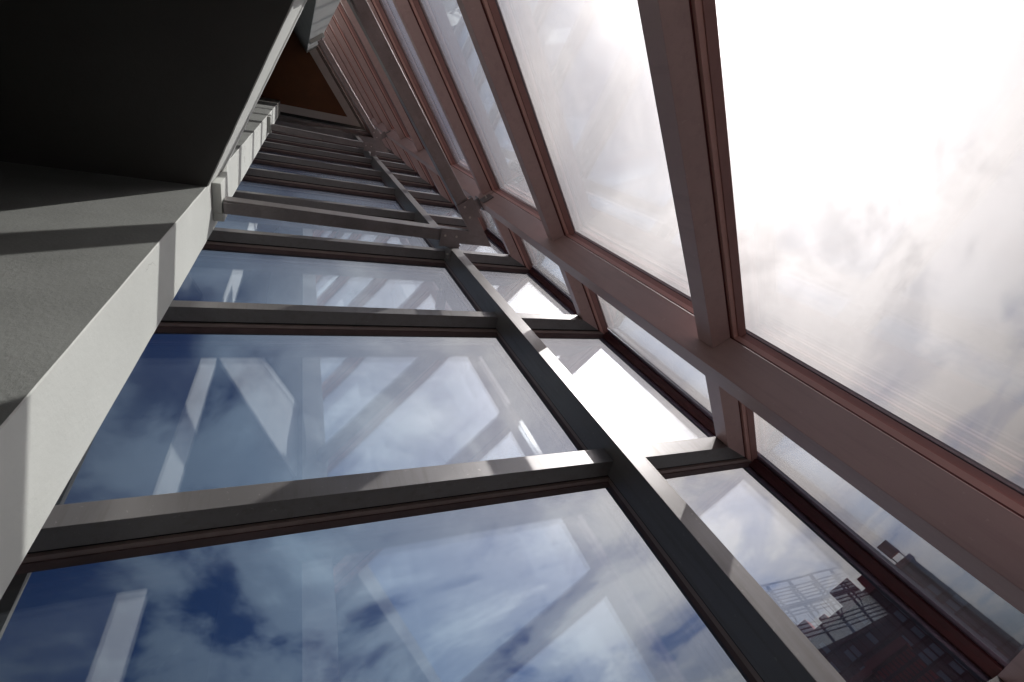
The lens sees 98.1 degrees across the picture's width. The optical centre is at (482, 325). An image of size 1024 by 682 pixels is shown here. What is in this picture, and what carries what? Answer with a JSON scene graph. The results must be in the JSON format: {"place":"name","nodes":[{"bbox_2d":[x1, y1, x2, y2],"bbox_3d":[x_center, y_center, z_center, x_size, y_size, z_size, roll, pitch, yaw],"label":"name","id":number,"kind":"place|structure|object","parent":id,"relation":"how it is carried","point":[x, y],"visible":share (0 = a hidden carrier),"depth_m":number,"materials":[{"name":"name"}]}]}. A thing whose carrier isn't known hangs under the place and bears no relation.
{"place":"outdoors","nodes":[
{"label":"outdoors","id":0,"kind":"place"},
{"bbox_2d":[0,0,1023,681],"label":"sky","id":1,"kind":"structure","parent":0,"point":[876,147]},
{"bbox_2d":[846,667,880,681],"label":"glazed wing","id":2,"kind":"structure","parent":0,"point":[865,674],"depth_m":59.91,"materials":[{"name":"brown"}]},
{"bbox_2d":[864,636,944,681],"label":"red block","id":3,"kind":"structure","parent":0,"point":[897,659],"depth_m":53.71,"materials":[{"name":"brick"}]},
{"bbox_2d":[791,553,1020,681],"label":"office tower","id":4,"kind":"structure","parent":0,"point":[853,634],"depth_m":78.42,"materials":[{"name":"red brick"}]},
{"bbox_2d":[819,642,830,652],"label":"window","id":5,"kind":"structure","parent":4,"relation":"in","point":[822,645],"depth_m":81.65,"materials":[{"name":"grey glass"}]},
{"bbox_2d":[830,662,839,672],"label":"window","id":6,"kind":"structure","parent":4,"relation":"in","point":[831,663],"depth_m":79.46,"materials":[{"name":"grey glass"}]},
{"bbox_2d":[844,649,856,661],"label":"window","id":7,"kind":"structure","parent":4,"relation":"in","point":[847,652],"depth_m":79.09,"materials":[{"name":"grey glass"}]},
{"bbox_2d":[845,621,856,632],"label":"window","id":8,"kind":"structure","parent":4,"relation":"in","point":[848,624],"depth_m":80.88,"materials":[{"name":"grey glass"}]},
{"bbox_2d":[850,645,861,656],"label":"window","id":9,"kind":"structure","parent":4,"relation":"in","point":[853,648],"depth_m":78.94,"materials":[{"name":"grey glass"}]},
{"bbox_2d":[855,613,867,623],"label":"window","id":10,"kind":"structure","parent":4,"relation":"in","point":[859,616],"depth_m":80.55,"materials":[{"name":"grey glass"}]},
{"bbox_2d":[866,632,878,643],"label":"window","id":11,"kind":"structure","parent":4,"relation":"in","point":[869,635],"depth_m":78.51,"materials":[{"name":"black glass"}]},
{"bbox_2d":[877,540,904,562],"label":"rooftop sign box","id":12,"kind":"object","parent":4,"relation":"on","point":[888,549],"visible":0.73,"depth_m":83.37,"materials":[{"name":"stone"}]},
{"bbox_2d":[893,610,906,621],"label":"window","id":13,"kind":"structure","parent":4,"relation":"in","point":[897,613],"depth_m":77.76,"materials":[{"name":"black glass"}]},
{"bbox_2d":[901,635,912,645],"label":"window","id":14,"kind":"structure","parent":4,"relation":"in","point":[903,636],"depth_m":75.76,"materials":[{"name":"grey glass"}]},
{"bbox_2d":[910,626,924,638],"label":"window","id":15,"kind":"structure","parent":4,"relation":"in","point":[914,629],"depth_m":75.48,"materials":[{"name":"black glass"}]},
{"bbox_2d":[918,652,931,664],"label":"window","id":16,"kind":"structure","parent":4,"relation":"in","point":[921,655],"depth_m":73.55,"materials":[{"name":"grey glass"}]},
{"bbox_2d":[923,648,937,660],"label":"window","id":17,"kind":"structure","parent":4,"relation":"in","point":[927,650],"depth_m":73.40,"materials":[{"name":"grey glass"}]},
{"bbox_2d":[927,584,940,595],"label":"window","id":18,"kind":"structure","parent":4,"relation":"in","point":[931,587],"depth_m":76.81,"materials":[{"name":"grey glass"}]},
{"bbox_2d":[929,643,943,655],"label":"window","id":19,"kind":"structure","parent":4,"relation":"in","point":[932,646],"depth_m":73.25,"materials":[{"name":"grey glass"}]},
{"bbox_2d":[937,670,951,681],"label":"window","id":20,"kind":"structure","parent":4,"relation":"in","point":[940,673],"depth_m":71.32,"materials":[{"name":"grey glass"}]},
{"bbox_2d":[946,599,960,610],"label":"window","id":21,"kind":"structure","parent":4,"relation":"in","point":[949,602],"depth_m":74.57,"materials":[{"name":"grey glass"}]},
{"bbox_2d":[949,661,964,673],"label":"window","id":22,"kind":"structure","parent":4,"relation":"in","point":[958,669],"depth_m":71.00,"materials":[{"name":"grey glass"}]},
{"bbox_2d":[951,594,966,606],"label":"window","id":23,"kind":"structure","parent":4,"relation":"in","point":[955,597],"depth_m":74.42,"materials":[{"name":"grey glass"}]},
{"bbox_2d":[983,637,996,647],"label":"window","id":24,"kind":"structure","parent":4,"relation":"in","point":[986,639],"depth_m":70.21,"materials":[{"name":"grey glass"}]},
{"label":"floor","id":25,"kind":"structure","parent":0,"visible":0},
{"bbox_2d":[0,97,279,599],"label":"concrete pillar","id":26,"kind":"structure","parent":25,"relation":"on","point":[95,268],"depth_m":1.61,"materials":[{"name":"grey concrete"}]},
{"bbox_2d":[0,0,306,639],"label":"floor slab","id":27,"kind":"structure","parent":26,"relation":"attached to","point":[166,90],"depth_m":2.67,"materials":[{"name":"paint"}]},
{"bbox_2d":[260,31,360,126],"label":"ceiling","id":28,"kind":"structure","parent":26,"relation":"on","point":[301,81],"depth_m":12.94,"materials":[{"name":"brown wood"}]},
{"bbox_2d":[293,0,340,52],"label":"concrete pillar","id":29,"kind":"structure","parent":25,"relation":"on","point":[312,22],"depth_m":5.80,"materials":[{"name":"grey concrete"}]},
{"bbox_2d":[15,115,1003,681],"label":"glass wall","id":30,"kind":"structure","parent":25,"relation":"on","point":[753,629],"depth_m":2.00,"materials":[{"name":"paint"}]},
{"bbox_2d":[318,0,1023,681],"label":"glass wall","id":31,"kind":"structure","parent":25,"relation":"on","point":[958,508],"depth_m":1.74,"materials":[{"name":"paint"}]},
{"bbox_2d":[271,39,390,161],"bbox_3d":[-2.731,-4.036,8.706,2.005,0.500,1.857,29,-76,-32],"label":"steel beam frame","id":32,"kind":"object","parent":31,"relation":"attached to","point":[378,137],"visible":1,"depth_m":8.54,"materials":[{"name":"paint"}]},
{"bbox_2d":[223,0,493,261],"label":"steel beam frame","id":33,"kind":"object","parent":31,"relation":"attached to","point":[473,233],"visible":1,"depth_m":3.56,"materials":[{"name":"paint"}]},
{"bbox_2d":[403,162,1007,681],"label":"corner post","id":34,"kind":"object","parent":25,"relation":"on","point":[959,640],"visible":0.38,"depth_m":2.11,"materials":[{"name":"metal"}]},
{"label":"side wall","id":35,"kind":"structure","parent":25,"relation":"on","visible":0},
{"bbox_2d":[280,46,365,130],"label":"roof","id":36,"kind":"structure","parent":35,"relation":"on","point":[344,96],"depth_m":13.81,"materials":[{"name":"paint"}]}
]}

